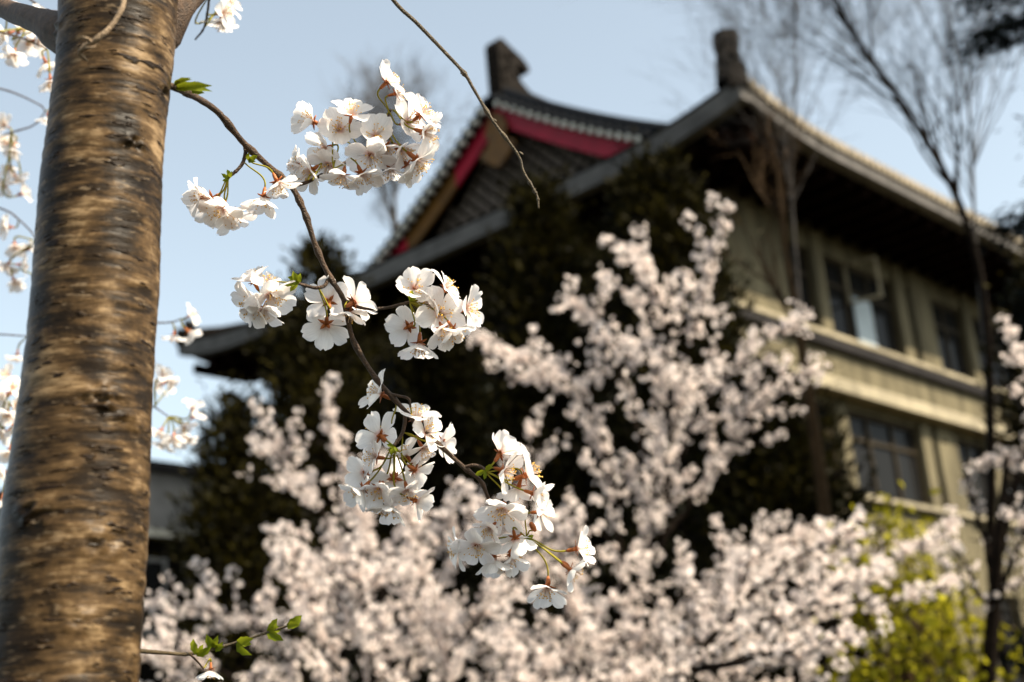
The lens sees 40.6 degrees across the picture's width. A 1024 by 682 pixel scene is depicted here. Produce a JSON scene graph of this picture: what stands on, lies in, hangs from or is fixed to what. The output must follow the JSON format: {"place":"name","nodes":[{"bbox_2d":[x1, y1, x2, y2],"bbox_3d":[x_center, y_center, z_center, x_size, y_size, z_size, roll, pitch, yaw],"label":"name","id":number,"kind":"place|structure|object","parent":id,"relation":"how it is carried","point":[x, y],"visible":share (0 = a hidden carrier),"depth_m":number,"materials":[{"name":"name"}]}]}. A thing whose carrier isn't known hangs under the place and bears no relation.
{"place":"outdoors","nodes":[
{"label":"outdoors","id":0,"kind":"place"},
{"bbox_2d":[0,0,1023,488],"label":"sky","id":1,"kind":"structure","parent":0,"point":[582,54],"materials":[{"name":"blue"}]},
{"bbox_3d":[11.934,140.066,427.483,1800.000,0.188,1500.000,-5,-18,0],"label":"ground","id":2,"kind":"structure","parent":0,"visible":0},
{"bbox_2d":[0,459,297,681],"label":"annex building","id":3,"kind":"structure","parent":2,"relation":"on","point":[166,477],"depth_m":33.69,"materials":[{"name":"tile"}]},
{"bbox_2d":[142,557,166,634],"bbox_3d":[-8.775,6.067,33.008,0.886,1.840,0.978,-5,-18,0],"label":"window","id":4,"kind":"structure","parent":3,"relation":"in","point":[154,565],"depth_m":33.28,"materials":[{"name":"black glass"}]},
{"bbox_2d":[182,562,220,636],"bbox_3d":[-7.593,6.365,34.229,0.886,1.840,0.978,-5,-18,0],"label":"window","id":5,"kind":"structure","parent":3,"relation":"in","point":[187,582],"depth_m":33.96,"materials":[{"name":"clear glass"}]},
{"bbox_2d":[144,370,345,681],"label":"conifer tree","id":6,"kind":"object","parent":2,"relation":"on","point":[241,516],"visible":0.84,"depth_m":11.95,"materials":[{"name":"green plant"}]},
{"bbox_2d":[0,0,595,681],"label":"cherry tree","id":7,"kind":"object","parent":2,"relation":"on","point":[74,504],"visible":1,"depth_m":0.81,"materials":[{"name":"white plant"}]},
{"bbox_2d":[198,228,455,681],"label":"conifer tree","id":8,"kind":"object","parent":2,"relation":"on","point":[297,381],"visible":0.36,"depth_m":12.70,"materials":[{"name":"green plant"}]},
{"bbox_2d":[309,38,482,230],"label":"bare tree","id":9,"kind":"object","parent":2,"relation":"on","point":[395,187],"visible":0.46,"depth_m":47.65,"materials":[{"name":"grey plant"}]},
{"bbox_2d":[139,372,676,681],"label":"cherry tree","id":10,"kind":"object","parent":2,"relation":"on","point":[434,621],"visible":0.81,"depth_m":6.08,"materials":[{"name":"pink plant"}]},
{"bbox_2d":[319,291,558,681],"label":"conifer tree","id":11,"kind":"object","parent":2,"relation":"on","point":[423,380],"visible":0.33,"depth_m":13.31,"materials":[{"name":"green plant"}]},
{"bbox_2d":[426,163,695,681],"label":"conifer tree","id":12,"kind":"object","parent":2,"relation":"on","point":[540,259],"visible":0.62,"depth_m":12.23,"materials":[{"name":"green plant"}]},
{"bbox_2d":[175,28,1023,681],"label":"temple roofed hall","id":13,"kind":"structure","parent":2,"relation":"on","point":[887,280],"depth_m":28.00,"materials":[{"name":"beige tile"}]},
{"bbox_2d":[344,345,403,418],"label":"window","id":14,"kind":"structure","parent":13,"relation":"in","point":[384,364],"depth_m":30.64,"materials":[{"name":"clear glass"}]},
{"bbox_2d":[460,304,510,393],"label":"window","id":15,"kind":"structure","parent":13,"relation":"in","point":[481,310],"depth_m":28.71,"materials":[{"name":"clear glass"}]},
{"bbox_2d":[573,255,630,336],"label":"window","id":16,"kind":"structure","parent":13,"relation":"in","point":[595,264],"depth_m":26.69,"materials":[{"name":"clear glass"}]},
{"bbox_2d":[578,409,661,512],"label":"window","id":17,"kind":"structure","parent":13,"relation":"in","point":[654,409],"depth_m":25.53,"materials":[{"name":"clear glass"}]},
{"bbox_2d":[788,242,816,325],"bbox_3d":[5.413,-1.052,26.470,0.738,1.725,0.805,-5,-18,0],"label":"window","id":18,"kind":"structure","parent":13,"relation":"in","point":[805,287],"depth_m":26.71,"materials":[{"name":"black glass"}]},
{"bbox_2d":[816,403,839,488],"bbox_3d":[5.669,1.944,25.493,0.738,1.679,0.805,-5,-18,0],"label":"window","id":19,"kind":"structure","parent":13,"relation":"in","point":[824,414],"depth_m":25.79,"materials":[{"name":"black glass"}]},
{"bbox_2d":[822,256,900,354],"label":"window","id":20,"kind":"structure","parent":13,"relation":"in","point":[861,307],"depth_m":28.01,"materials":[{"name":"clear glass"}]},
{"bbox_2d":[847,411,926,504],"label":"window","id":21,"kind":"structure","parent":13,"relation":"in","point":[894,445],"depth_m":27.33,"materials":[{"name":"black glass"}]},
{"bbox_2d":[878,586,957,681],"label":"window","id":22,"kind":"structure","parent":13,"relation":"in","point":[944,618],"depth_m":26.71,"materials":[{"name":"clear glass"}]},
{"bbox_2d":[930,300,969,376],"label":"window","id":23,"kind":"structure","parent":13,"relation":"in","point":[947,325],"depth_m":31.04,"materials":[{"name":"black glass"}]},
{"bbox_2d":[956,440,986,515],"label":"window","id":24,"kind":"structure","parent":13,"relation":"in","point":[968,452],"depth_m":30.06,"materials":[{"name":"black glass"}]},
{"bbox_2d":[971,317,1017,390],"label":"window","id":25,"kind":"structure","parent":13,"relation":"in","point":[1000,376],"depth_m":32.64,"materials":[{"name":"black glass"}]},
{"bbox_2d":[997,451,1023,521],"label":"window","id":26,"kind":"structure","parent":13,"relation":"in","point":[1010,478],"depth_m":31.27,"materials":[{"name":"black glass"}]},
{"bbox_2d":[998,596,1023,681],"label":"window","id":27,"kind":"structure","parent":13,"relation":"in","point":[1006,602],"depth_m":29.33,"materials":[{"name":"glass"}]},
{"bbox_2d":[385,192,937,681],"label":"cherry tree","id":28,"kind":"object","parent":2,"relation":"on","point":[671,376],"visible":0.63,"depth_m":6.88,"materials":[{"name":"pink plant"}]},
{"bbox_2d":[563,127,850,681],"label":"conifer tree","id":29,"kind":"object","parent":2,"relation":"on","point":[654,190],"visible":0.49,"depth_m":11.54,"materials":[{"name":"green plant"}]},
{"bbox_2d":[667,51,858,681],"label":"bare tree","id":30,"kind":"object","parent":2,"relation":"on","point":[821,483],"visible":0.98,"depth_m":9.49,"materials":[{"name":"brown plant"}]},
{"bbox_2d":[562,0,978,322],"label":"bare tree","id":31,"kind":"object","parent":2,"relation":"on","point":[794,77],"visible":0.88,"depth_m":14.16,"materials":[{"name":"brown plant"}]},
{"bbox_2d":[645,334,943,681],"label":"conifer tree","id":32,"kind":"object","parent":2,"relation":"on","point":[775,478],"visible":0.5,"depth_m":9.97,"materials":[{"name":"green plant"}]},
{"bbox_2d":[661,504,962,681],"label":"cherry tree","id":33,"kind":"object","parent":2,"relation":"on","point":[819,602],"visible":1,"depth_m":5.11,"materials":[{"name":"white plant"}]},
{"bbox_2d":[718,0,1013,681],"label":"bare tree","id":34,"kind":"object","parent":2,"relation":"on","point":[885,81],"visible":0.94,"depth_m":12.98,"materials":[{"name":"brown plant"}]},
{"bbox_2d":[721,0,1023,473],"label":"bare tree","id":35,"kind":"object","parent":2,"relation":"on","point":[973,163],"visible":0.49,"depth_m":14.98,"materials":[{"name":"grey plant"}]},
{"bbox_2d":[813,480,978,681],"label":"leafy shrub","id":36,"kind":"object","parent":2,"relation":"on","point":[910,576],"visible":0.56,"depth_m":7.10,"materials":[{"name":"green plant"}]},
{"bbox_2d":[808,584,1023,681],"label":"leafy shrub","id":37,"kind":"object","parent":2,"relation":"on","point":[946,637],"visible":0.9,"depth_m":6.57,"materials":[{"name":"green plant"}]},
{"bbox_2d":[930,0,1023,680],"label":"spruce tree","id":38,"kind":"object","parent":2,"relation":"on","point":[993,38],"visible":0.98,"depth_m":9.33,"materials":[{"name":"green plant"}]},
{"bbox_2d":[935,313,1023,681],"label":"cherry tree","id":39,"kind":"object","parent":2,"relation":"on","point":[1000,586],"visible":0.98,"depth_m":6.39,"materials":[{"name":"white plant"}]},
{"bbox_2d":[941,247,1023,675],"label":"conifer tree","id":40,"kind":"object","parent":2,"relation":"on","point":[1016,426],"visible":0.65,"depth_m":11.27,"materials":[{"name":"green plant"}]}
]}

